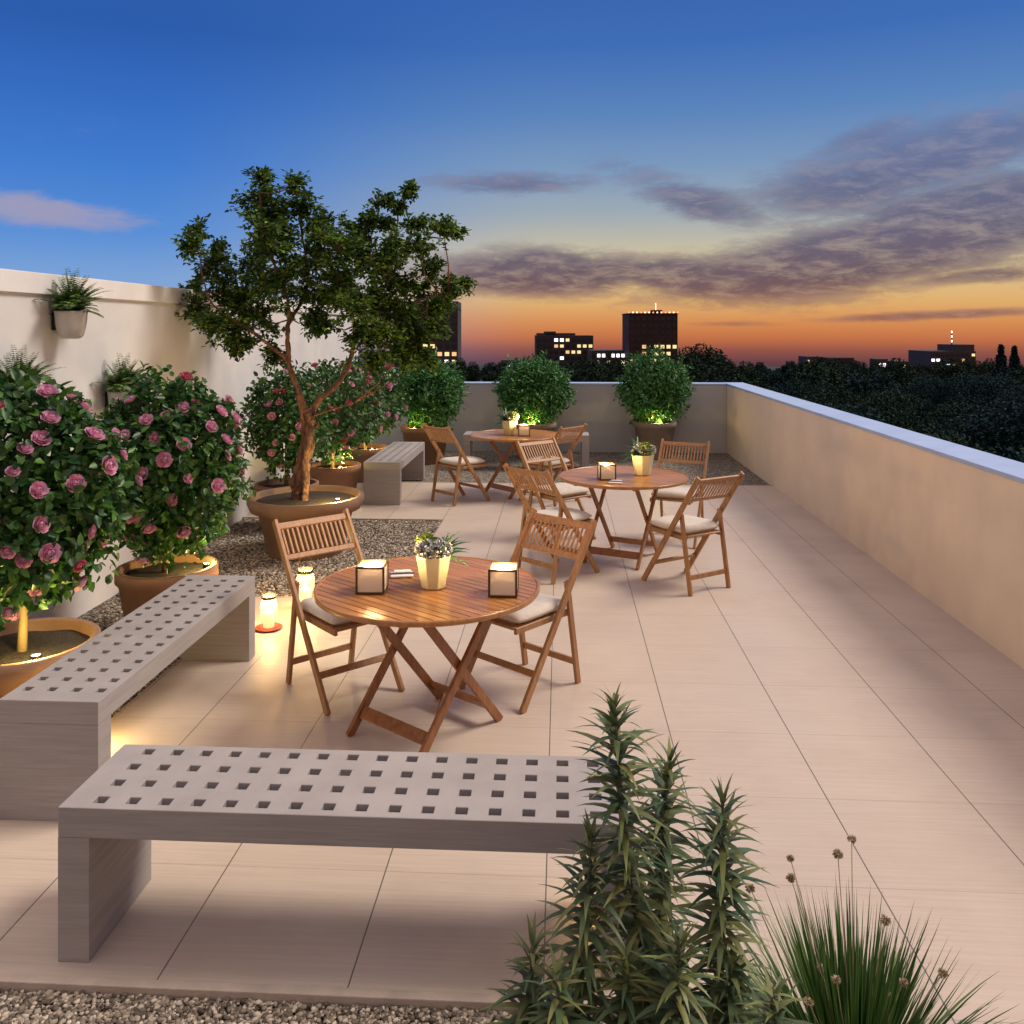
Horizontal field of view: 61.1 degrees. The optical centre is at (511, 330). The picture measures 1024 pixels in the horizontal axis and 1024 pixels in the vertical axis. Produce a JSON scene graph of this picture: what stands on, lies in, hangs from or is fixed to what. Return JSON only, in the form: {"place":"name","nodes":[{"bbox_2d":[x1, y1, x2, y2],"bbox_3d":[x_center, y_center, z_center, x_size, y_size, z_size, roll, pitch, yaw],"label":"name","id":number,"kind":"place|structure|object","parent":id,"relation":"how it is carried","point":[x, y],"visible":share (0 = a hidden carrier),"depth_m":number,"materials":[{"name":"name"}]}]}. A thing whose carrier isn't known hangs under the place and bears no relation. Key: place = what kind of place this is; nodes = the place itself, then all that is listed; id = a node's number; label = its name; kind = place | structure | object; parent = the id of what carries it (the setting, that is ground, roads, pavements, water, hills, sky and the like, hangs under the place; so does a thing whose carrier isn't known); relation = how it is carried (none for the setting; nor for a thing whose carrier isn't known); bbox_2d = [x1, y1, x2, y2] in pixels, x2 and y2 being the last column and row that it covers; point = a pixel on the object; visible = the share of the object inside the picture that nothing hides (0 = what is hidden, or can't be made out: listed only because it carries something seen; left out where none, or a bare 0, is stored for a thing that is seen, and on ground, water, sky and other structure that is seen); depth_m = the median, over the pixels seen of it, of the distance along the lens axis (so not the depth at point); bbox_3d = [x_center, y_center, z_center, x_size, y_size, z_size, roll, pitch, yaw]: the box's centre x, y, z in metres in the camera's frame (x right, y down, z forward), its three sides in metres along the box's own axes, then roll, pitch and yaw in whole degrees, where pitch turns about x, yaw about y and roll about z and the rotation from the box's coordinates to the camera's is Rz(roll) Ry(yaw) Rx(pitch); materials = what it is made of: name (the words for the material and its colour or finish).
{"place":"outdoors","nodes":[
{"label":"outdoors","id":0,"kind":"place"},
{"bbox_2d":[86,518,441,717],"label":"gravel","id":1,"kind":"structure","parent":0,"point":[388,538],"depth_m":7.92,"materials":[{"name":"grey gravel"}]},
{"bbox_2d":[93,360,256,616],"bbox_3d":[-2.373,1.135,5.927,1.216,1.867,1.133,0,0,13],"label":"potted rose tree","id":2,"kind":"object","parent":1,"relation":"on","point":[175,473],"visible":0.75,"depth_m":5.65,"materials":[{"name":"green plant"}]},
{"bbox_2d":[238,359,338,491],"bbox_3d":[-2.365,1.186,9.123,1.086,1.763,1.052,0,0,-27],"label":"potted rose tree","id":3,"kind":"object","parent":1,"relation":"on","point":[272,424],"visible":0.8,"depth_m":8.90,"materials":[{"name":"green plant"}]},
{"bbox_2d":[170,164,477,560],"bbox_3d":[-1.770,0.234,7.953,2.859,3.668,1.823,0,0,3],"label":"potted tree","id":4,"kind":"object","parent":1,"relation":"on","point":[300,497],"visible":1,"depth_m":7.86,"materials":[{"name":"green plant"}]},
{"bbox_2d":[0,989,615,1023],"bbox_3d":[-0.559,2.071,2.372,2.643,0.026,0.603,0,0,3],"label":"gravel","id":5,"kind":"structure","parent":0,"point":[16,1007],"depth_m":2.63,"materials":[{"name":"grey gravel"}]},
{"bbox_2d":[478,911,573,1023],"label":"spiky plant","id":6,"kind":"object","parent":5,"relation":"on","point":[529,971],"visible":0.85,"depth_m":2.25,"materials":[{"name":"green plant"}]},
{"bbox_2d":[516,942,598,1023],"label":"spiky plant","id":7,"kind":"object","parent":5,"relation":"on","point":[558,1010],"visible":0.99,"depth_m":2.14,"materials":[{"name":"green plant"}]},
{"bbox_2d":[530,810,638,1021],"bbox_3d":[0.189,1.669,2.259,0.292,0.823,0.287,0,0,3],"label":"spiky plant","id":8,"kind":"object","parent":5,"relation":"on","point":[584,916],"visible":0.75,"depth_m":2.24,"materials":[{"name":"green plant"}]},
{"bbox_2d":[569,929,665,1023],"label":"spiky plant","id":9,"kind":"object","parent":5,"relation":"on","point":[630,1012],"visible":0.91,"depth_m":2.17,"materials":[{"name":"green plant"}]},
{"bbox_2d":[566,682,689,1023],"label":"spiky plant","id":10,"kind":"object","parent":5,"relation":"on","point":[619,775],"visible":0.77,"depth_m":2.28,"materials":[{"name":"green plant"}]},
{"bbox_2d":[612,737,707,1011],"bbox_3d":[0.416,1.612,2.418,0.293,0.937,0.301,0,0,3],"label":"spiky plant","id":11,"kind":"object","parent":5,"relation":"on","point":[667,810],"visible":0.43,"depth_m":2.40,"materials":[{"name":"green plant"}]},
{"bbox_2d":[628,913,724,1023],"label":"spiky plant","id":12,"kind":"object","parent":5,"relation":"on","point":[672,1009],"visible":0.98,"depth_m":2.12,"materials":[{"name":"green plant"}]},
{"bbox_2d":[668,773,778,1023],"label":"spiky plant","id":13,"kind":"object","parent":5,"relation":"on","point":[717,927],"visible":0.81,"depth_m":2.24,"materials":[{"name":"green plant"}]},
{"bbox_2d":[692,940,762,1023],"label":"spiky plant","id":14,"kind":"object","parent":5,"relation":"on","point":[731,987],"visible":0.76,"depth_m":2.19,"materials":[{"name":"green plant"}]},
{"bbox_2d":[724,961,812,1023],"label":"spiky plant","id":15,"kind":"object","parent":5,"relation":"on","point":[775,1005],"visible":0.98,"depth_m":2.10,"materials":[{"name":"green plant"}]},
{"bbox_2d":[687,834,1022,1023],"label":"grass clump","id":16,"kind":"object","parent":5,"relation":"on","point":[849,988],"visible":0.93,"depth_m":2.31,"materials":[{"name":"green plant"}]},
{"bbox_2d":[78,451,768,715],"bbox_3d":[0.165,2.070,9.010,6.270,0.001,11.510,0,0,3],"label":"gravel bed","id":17,"kind":"object","parent":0,"point":[721,464],"visible":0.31,"depth_m":12.97,"materials":[{"name":"grey gravel"}]},
{"bbox_2d":[0,369,145,698],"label":"potted rose tree","id":18,"kind":"object","parent":17,"relation":"on","point":[55,535],"visible":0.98,"depth_m":4.30,"materials":[{"name":"green plant"}]},
{"bbox_2d":[281,357,389,487],"bbox_3d":[-2.154,1.181,10.369,1.265,1.775,1.308,0,0,23],"label":"potted rose tree","id":19,"kind":"object","parent":17,"relation":"on","point":[338,471],"visible":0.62,"depth_m":10.15,"materials":[{"name":"green plant"}]},
{"bbox_2d":[325,348,410,482],"bbox_3d":[-2.022,1.138,11.873,1.206,1.860,1.272,0,0,-44],"label":"potted rose tree","id":20,"kind":"object","parent":17,"relation":"on","point":[368,451],"visible":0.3,"depth_m":11.72,"materials":[{"name":"green plant"}]},
{"bbox_2d":[380,347,468,464],"bbox_3d":[-1.400,1.158,13.616,1.548,1.820,1.558,0,0,3],"label":"potted shrub","id":21,"kind":"object","parent":17,"relation":"on","point":[433,396],"visible":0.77,"depth_m":13.28,"materials":[{"name":"green plant"}]},
{"bbox_2d":[463,431,588,466],"bbox_3d":[0.217,1.798,13.016,1.860,0.501,0.430,0,0,3],"label":"concrete bench","id":22,"kind":"object","parent":17,"relation":"on","point":[468,440],"visible":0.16,"depth_m":12.85,"materials":[{"name":"grey concrete"}]},
{"bbox_2d":[490,350,576,458],"bbox_3d":[0.357,1.193,14.059,1.422,1.750,1.525,0,0,3],"label":"potted shrub","id":23,"kind":"object","parent":17,"relation":"on","point":[533,385],"visible":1,"depth_m":13.78,"materials":[{"name":"green plant"}]},
{"bbox_2d":[612,343,695,459],"bbox_3d":[2.323,1.135,14.069,1.341,1.866,1.419,0,0,43],"label":"potted shrub","id":24,"kind":"object","parent":17,"relation":"on","point":[654,403],"visible":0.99,"depth_m":13.84,"materials":[{"name":"green plant"}]},
{"bbox_2d":[0,482,1023,1017],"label":"tile floor","id":25,"kind":"structure","parent":0,"point":[816,690],"depth_m":4.25,"materials":[{"name":"tile"}]},
{"bbox_2d":[0,575,254,820],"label":"concrete bench","id":26,"kind":"object","parent":25,"relation":"on","point":[55,735],"visible":1,"depth_m":3.85,"materials":[{"name":"grey concrete"}]},
{"bbox_2d":[255,622,281,631],"bbox_3d":[-1.669,2.041,5.950,0.184,0.016,0.184,0,0,3],"label":"clay dish","id":27,"kind":"object","parent":25,"relation":"on","point":[260,628],"visible":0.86,"depth_m":5.94,"materials":[{"name":"orange ceramic"}]},
{"bbox_2d":[262,581,275,627],"bbox_3d":[-1.669,1.880,5.950,0.112,0.317,0.112,0,0,3],"label":"floor lantern","id":28,"kind":"object","parent":27,"relation":"on","point":[268,618],"visible":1,"depth_m":5.93,"materials":[{"name":"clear glass"}]},
{"bbox_2d":[298,556,312,601],"bbox_3d":[-1.529,1.846,6.420,0.134,0.396,0.134,0,0,3],"label":"floor lantern","id":29,"kind":"object","parent":25,"relation":"on","point":[305,592],"visible":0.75,"depth_m":6.39,"materials":[{"name":"beige"}]},
{"bbox_2d":[272,508,404,714],"bbox_3d":[-1.010,1.585,5.014,0.492,0.951,0.671,0,0,-41],"label":"folding chair","id":30,"kind":"object","parent":25,"relation":"on","point":[310,610],"visible":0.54,"depth_m":5.00,"materials":[{"name":"brown wood"}]},
{"bbox_2d":[58,744,634,977],"bbox_3d":[-0.533,1.798,2.978,1.860,0.501,0.430,0,0,3],"label":"concrete bench","id":31,"kind":"object","parent":25,"relation":"on","point":[122,807],"visible":0.93,"depth_m":2.85,"materials":[{"name":"grey concrete"}]},
{"bbox_2d":[0,973,761,1015],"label":"kerb","id":32,"kind":"structure","parent":25,"relation":"on","point":[264,993],"depth_m":2.69,"materials":[{"name":"concrete"}]},
{"bbox_2d":[364,442,424,504],"bbox_3d":[-1.474,1.798,11.091,0.430,0.501,1.860,0,0,3],"label":"concrete bench","id":33,"kind":"object","parent":25,"relation":"on","point":[389,468],"visible":1,"depth_m":10.17,"materials":[{"name":"grey concrete"}]},
{"bbox_2d":[313,556,539,751],"bbox_3d":[-0.433,1.685,4.460,1.150,0.756,1.150,0,0,40],"label":"round table","id":34,"kind":"object","parent":25,"relation":"on","point":[404,604],"visible":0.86,"depth_m":4.29,"materials":[{"name":"brown wood"}]},
{"bbox_2d":[355,560,388,593],"bbox_3d":[-0.703,1.235,4.360,0.143,0.145,0.143,0,0,0],"label":"candle lantern","id":35,"kind":"object","parent":34,"relation":"on","point":[371,576],"visible":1,"depth_m":4.29,"materials":[{"name":"beige glass"}]},
{"bbox_2d":[390,569,413,577],"bbox_3d":[-0.588,1.297,4.622,0.126,0.018,0.095,0,0,-9],"label":"folded napkin","id":36,"kind":"object","parent":34,"relation":"on","point":[402,573],"visible":1,"depth_m":4.61,"materials":[{"name":"white fabric"}]},
{"bbox_2d":[414,530,468,589],"bbox_3d":[-0.354,1.156,4.434,0.298,0.301,0.338,0,0,-2],"label":"flower pot","id":37,"kind":"object","parent":34,"relation":"on","point":[434,555],"visible":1,"depth_m":4.36,"materials":[{"name":"beige ceramic"}]},
{"bbox_2d":[488,562,518,597],"bbox_3d":[-0.042,1.235,4.310,0.143,0.145,0.143,0,0,3],"label":"candle lantern","id":38,"kind":"object","parent":34,"relation":"on","point":[503,579],"visible":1,"depth_m":4.24,"materials":[{"name":"beige glass"}]},
{"bbox_2d":[111,482,772,720],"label":"kerb","id":39,"kind":"structure","parent":25,"relation":"on","point":[153,683],"depth_m":8.98,"materials":[{"name":"stone"}]},
{"bbox_2d":[421,423,490,505],"bbox_3d":[-0.668,1.585,10.376,0.671,0.951,0.492,0,0,-43],"label":"folding chair","id":40,"kind":"object","parent":25,"relation":"on","point":[462,461],"visible":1,"depth_m":10.30,"materials":[{"name":"brown wood"}]},
{"bbox_2d":[470,429,561,498],"bbox_3d":[0.050,1.685,10.900,1.150,0.756,1.150,0,0,-40],"label":"round table","id":41,"kind":"object","parent":25,"relation":"on","point":[496,435],"visible":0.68,"depth_m":10.78,"materials":[{"name":"brown wood"}]},
{"bbox_2d":[493,408,518,434],"bbox_3d":[-0.082,1.140,10.857,0.328,0.332,0.372,0,0,23],"label":"flower pot","id":42,"kind":"object","parent":41,"relation":"on","point":[509,420],"visible":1,"depth_m":10.79,"materials":[{"name":"beige ceramic"}]},
{"bbox_2d":[518,424,529,435],"bbox_3d":[0.149,1.235,10.750,0.143,0.145,0.143,0,0,-1],"label":"candle lantern","id":43,"kind":"object","parent":41,"relation":"on","point":[523,429],"visible":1,"depth_m":10.68,"materials":[{"name":"beige glass"}]},
{"bbox_2d":[458,508,596,713],"bbox_3d":[0.097,1.585,5.033,0.492,0.951,0.671,0,0,43],"label":"folding chair","id":44,"kind":"object","parent":25,"relation":"on","point":[541,609],"visible":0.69,"depth_m":4.99,"materials":[{"name":"brown wood"}]},
{"bbox_2d":[503,463,599,583],"bbox_3d":[0.333,1.585,7.285,0.671,0.951,0.492,0,0,-44],"label":"folding chair","id":45,"kind":"object","parent":25,"relation":"on","point":[562,510],"visible":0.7,"depth_m":7.19,"materials":[{"name":"brown wood"}]},
{"bbox_2d":[518,423,586,505],"bbox_3d":[0.489,1.585,10.377,0.671,0.951,0.492,0,0,41],"label":"folding chair","id":46,"kind":"object","parent":25,"relation":"on","point":[549,465],"visible":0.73,"depth_m":10.27,"materials":[{"name":"brown wood"}]},
{"bbox_2d":[515,437,595,540],"bbox_3d":[0.430,1.585,8.611,0.492,0.951,0.671,0,0,-38],"label":"folding chair","id":47,"kind":"object","parent":25,"relation":"on","point":[567,491],"visible":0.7,"depth_m":8.63,"materials":[{"name":"brown wood"}]},
{"bbox_2d":[559,466,687,569],"bbox_3d":[1.000,1.685,7.800,1.150,0.756,1.150,0,0,28],"label":"round table","id":48,"kind":"object","parent":25,"relation":"on","point":[657,479],"visible":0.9,"depth_m":7.66,"materials":[{"name":"brown wood"}]},
{"bbox_2d":[597,462,615,479],"bbox_3d":[0.831,1.235,7.620,0.143,0.145,0.143,0,0,-5],"label":"candle lantern","id":49,"kind":"object","parent":48,"relation":"on","point":[606,470],"visible":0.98,"depth_m":7.55,"materials":[{"name":"beige glass"}]},
{"bbox_2d":[620,436,655,475],"bbox_3d":[1.134,1.140,7.866,0.328,0.332,0.372,0,0,33],"label":"flower pot","id":50,"kind":"object","parent":48,"relation":"on","point":[642,455],"visible":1,"depth_m":7.79,"materials":[{"name":"beige ceramic"}]},
{"bbox_2d":[646,438,709,548],"bbox_3d":[1.627,1.585,8.509,0.492,0.951,0.671,0,0,25],"label":"folding chair","id":51,"kind":"object","parent":25,"relation":"on","point":[676,494],"visible":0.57,"depth_m":8.61,"materials":[{"name":"brown wood"}]},
{"bbox_2d":[641,471,744,595],"bbox_3d":[1.444,1.585,6.965,0.492,0.951,0.671,0,0,-32],"label":"folding chair","id":52,"kind":"object","parent":25,"relation":"on","point":[680,525],"visible":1,"depth_m":6.87,"materials":[{"name":"brown wood"}]},
{"bbox_2d":[723,382,1023,668],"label":"parapet wall","id":53,"kind":"structure","parent":25,"relation":"on","point":[938,522],"depth_m":7.00,"materials":[{"name":"paint"}]},
{"bbox_2d":[0,0,1023,367],"label":"sky","id":54,"kind":"structure","parent":0,"point":[788,180],"materials":[{"name":"blue"}]},
{"bbox_2d":[361,365,780,381],"bbox_3d":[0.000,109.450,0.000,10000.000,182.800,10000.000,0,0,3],"label":"ground","id":55,"kind":"structure","parent":0,"point":[769,367],"depth_m":418.51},
{"bbox_2d":[0,269,357,622],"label":"tall wall","id":56,"kind":"structure","parent":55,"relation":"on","point":[142,323],"depth_m":6.92,"materials":[{"name":"white paint"}]},
{"bbox_2d":[0,345,65,406],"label":"wall planter","id":57,"kind":"object","parent":56,"relation":"attached to","point":[21,367],"visible":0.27,"depth_m":5.32,"materials":[{"name":"green metal"}]},
{"bbox_2d":[32,268,109,338],"bbox_3d":[-2.965,-0.180,5.944,0.357,0.481,0.575,0,0,3],"label":"wall planter","id":58,"kind":"object","parent":56,"relation":"attached to","point":[69,314],"visible":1,"depth_m":5.87,"materials":[{"name":"beige metal"}]},
{"bbox_2d":[91,353,149,407],"bbox_3d":[-2.927,0.414,6.638,0.357,0.481,0.575,0,0,3],"label":"wall planter","id":59,"kind":"object","parent":56,"relation":"attached to","point":[117,384],"visible":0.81,"depth_m":6.56,"materials":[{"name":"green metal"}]},
{"bbox_2d":[393,301,460,367],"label":"office tower","id":60,"kind":"structure","parent":55,"relation":"on","point":[447,350],"depth_m":260.00,"materials":[{"name":"black"}]},
{"bbox_2d":[464,361,481,381],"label":"distant tree","id":61,"kind":"object","parent":55,"relation":"on","point":[474,372],"visible":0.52,"depth_m":223.72,"materials":[{"name":"green plant"}]},
{"bbox_2d":[482,361,510,381],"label":"distant tree","id":62,"kind":"object","parent":55,"relation":"on","point":[488,377],"visible":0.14,"depth_m":169.11,"materials":[{"name":"green plant"}]},
{"bbox_2d":[358,382,726,452],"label":"parapet wall","id":63,"kind":"structure","parent":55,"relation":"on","point":[601,413],"depth_m":14.70,"materials":[{"name":"grey paint"}]},
{"bbox_2d":[535,331,592,367],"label":"office building","id":64,"kind":"structure","parent":55,"relation":"on","point":[563,348],"depth_m":300.00,"materials":[{"name":"black"}]},
{"bbox_2d":[560,361,587,381],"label":"distant tree","id":65,"kind":"object","parent":55,"relation":"on","point":[575,378],"visible":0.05,"depth_m":130.16,"materials":[{"name":"green plant"}]},
{"bbox_2d":[576,358,619,381],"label":"distant tree","id":66,"kind":"object","parent":55,"relation":"on","point":[591,374],"visible":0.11,"depth_m":128.50,"materials":[{"name":"green plant"}]},
{"bbox_2d":[588,350,624,371],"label":"office building","id":67,"kind":"structure","parent":55,"relation":"on","point":[614,356],"depth_m":280.00,"materials":[{"name":"black"}]},
{"bbox_2d":[608,357,631,378],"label":"distant tree","id":68,"kind":"object","parent":55,"relation":"on","point":[620,371],"visible":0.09,"depth_m":168.52,"materials":[{"name":"green plant"}]},
{"bbox_2d":[622,303,677,363],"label":"office tower","id":69,"kind":"structure","parent":55,"relation":"on","point":[641,330],"depth_m":270.00,"materials":[{"name":"black"}]},
{"bbox_2d":[668,346,707,370],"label":"distant tree","id":70,"kind":"object","parent":55,"relation":"on","point":[694,356],"visible":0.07,"depth_m":170.30,"materials":[{"name":"green plant"}]},
{"bbox_2d":[683,357,712,381],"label":"distant tree","id":71,"kind":"object","parent":55,"relation":"on","point":[698,374],"visible":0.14,"depth_m":128.04,"materials":[{"name":"green plant"}]},
{"bbox_2d":[685,342,726,362],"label":"distant tree","id":72,"kind":"object","parent":55,"relation":"on","point":[699,351],"visible":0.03,"depth_m":176.43,"materials":[{"name":"green plant"}]},
{"bbox_2d":[698,347,740,375],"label":"distant tree","id":73,"kind":"object","parent":55,"relation":"on","point":[708,360],"visible":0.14,"depth_m":169.53,"materials":[{"name":"green plant"}]},
{"bbox_2d":[703,360,752,384],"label":"distant tree","id":74,"kind":"object","parent":55,"relation":"on","point":[737,374],"visible":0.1,"depth_m":128.76,"materials":[{"name":"green plant"}]},
{"bbox_2d":[737,361,770,386],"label":"distant tree","id":75,"kind":"object","parent":55,"relation":"on","point":[761,376],"visible":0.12,"depth_m":169.28,"materials":[{"name":"green plant"}]},
{"bbox_2d":[772,363,806,384],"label":"distant tree","id":76,"kind":"object","parent":55,"relation":"on","point":[791,371],"visible":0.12,"depth_m":168.11,"materials":[{"name":"green plant"}]},
{"bbox_2d":[762,358,843,392],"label":"distant tree","id":77,"kind":"object","parent":55,"relation":"on","point":[811,377],"visible":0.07,"depth_m":99.27,"materials":[{"name":"green plant"}]},
{"bbox_2d":[769,378,865,405],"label":"distant tree","id":78,"kind":"object","parent":55,"relation":"on","point":[791,390],"visible":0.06,"depth_m":75.81,"materials":[{"name":"green plant"}]},
{"bbox_2d":[789,358,850,384],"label":"distant tree","id":79,"kind":"object","parent":55,"relation":"on","point":[835,371],"visible":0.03,"depth_m":128.66,"materials":[{"name":"green plant"}]},
{"bbox_2d":[795,387,871,417],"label":"distant tree","id":80,"kind":"object","parent":55,"relation":"on","point":[825,399],"visible":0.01,"depth_m":58.10,"materials":[{"name":"green plant"}]},
{"bbox_2d":[789,384,890,412],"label":"distant tree","id":81,"kind":"object","parent":55,"relation":"on","point":[844,393],"visible":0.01,"depth_m":74.02,"materials":[{"name":"green plant"}]},
{"bbox_2d":[823,358,859,382],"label":"distant tree","id":82,"kind":"object","parent":55,"relation":"on","point":[841,368],"visible":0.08,"depth_m":169.51,"materials":[{"name":"green plant"}]},
{"bbox_2d":[834,371,885,402],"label":"distant tree","id":83,"kind":"object","parent":55,"relation":"on","point":[858,386],"visible":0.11,"depth_m":97.99,"materials":[{"name":"green plant"}]},
{"bbox_2d":[810,388,923,432],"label":"distant tree","id":84,"kind":"object","parent":55,"relation":"on","point":[882,397],"visible":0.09,"depth_m":56.08,"materials":[{"name":"green plant"}]},
{"bbox_2d":[794,396,958,441],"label":"distant tree","id":85,"kind":"object","parent":55,"relation":"on","point":[867,409],"depth_m":42.33,"materials":[{"name":"green plant"}]},
{"bbox_2d":[865,370,905,393],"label":"distant tree","id":86,"kind":"object","parent":55,"relation":"on","point":[885,379],"visible":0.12,"depth_m":128.74,"materials":[{"name":"green plant"}]},
{"bbox_2d":[824,401,965,444],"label":"distant tree","id":87,"kind":"object","parent":55,"relation":"on","point":[924,427],"visible":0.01,"depth_m":40.93,"materials":[{"name":"green plant"}]},
{"bbox_2d":[883,357,916,386],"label":"distant tree","id":88,"kind":"object","parent":55,"relation":"on","point":[897,373],"visible":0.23,"depth_m":168.93,"materials":[{"name":"green plant"}]},
{"bbox_2d":[855,398,945,432],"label":"distant tree","id":89,"kind":"object","parent":55,"relation":"on","point":[918,421],"visible":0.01,"depth_m":55.68,"materials":[{"name":"green plant"}]},
{"bbox_2d":[881,372,1002,416],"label":"distant tree","id":90,"kind":"object","parent":55,"relation":"on","point":[947,389],"visible":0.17,"depth_m":75.29,"materials":[{"name":"green plant"}]},
{"bbox_2d":[908,331,975,367],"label":"office building","id":91,"kind":"structure","parent":55,"relation":"on","point":[957,352],"depth_m":321.00,"materials":[{"name":"black"}]},
{"bbox_2d":[916,400,978,438],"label":"distant tree","id":92,"kind":"object","parent":55,"relation":"on","point":[926,418],"visible":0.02,"depth_m":57.41,"materials":[{"name":"green plant"}]},
{"bbox_2d":[930,358,971,384],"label":"distant tree","id":93,"kind":"object","parent":55,"relation":"on","point":[941,374],"visible":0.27,"depth_m":168.74,"materials":[{"name":"green plant"}]},
{"bbox_2d":[922,430,995,454],"bbox_3d":[15.802,11.265,33.904,10.517,15.174,9.981,0,0,-11],"label":"distant tree","id":94,"kind":"object","parent":55,"relation":"on","point":[963,441],"depth_m":31.61,"materials":[{"name":"green plant"}]},
{"bbox_2d":[926,390,1023,457],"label":"distant tree","id":95,"kind":"object","parent":55,"relation":"on","point":[1008,426],"visible":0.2,"depth_m":43.92,"materials":[{"name":"green plant"}]},
{"bbox_2d":[976,361,994,375],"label":"distant tree","id":96,"kind":"object","parent":55,"relation":"on","point":[981,369],"visible":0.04,"depth_m":170.46,"materials":[{"name":"green plant"}]},
{"bbox_2d":[952,442,1023,462],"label":"distant tree","id":97,"kind":"object","parent":55,"relation":"on","point":[1016,458],"depth_m":26.84,"materials":[{"name":"green plant"}]},
{"bbox_2d":[991,344,1010,377],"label":"distant tree","id":98,"kind":"object","parent":55,"relation":"on","point":[1001,366],"visible":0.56,"depth_m":149.56,"materials":[{"name":"green plant"}]},
{"bbox_2d":[1008,345,1020,374],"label":"distant tree","id":99,"kind":"object","parent":55,"relation":"on","point":[1014,361],"visible":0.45,"depth_m":154.58,"materials":[{"name":"green plant"}]},
{"bbox_2d":[782,1009,1023,1023],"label":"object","id":100,"kind":"structure","parent":0,"point":[981,1020],"depth_m":2.58,"materials":[{"name":"ceramic"}]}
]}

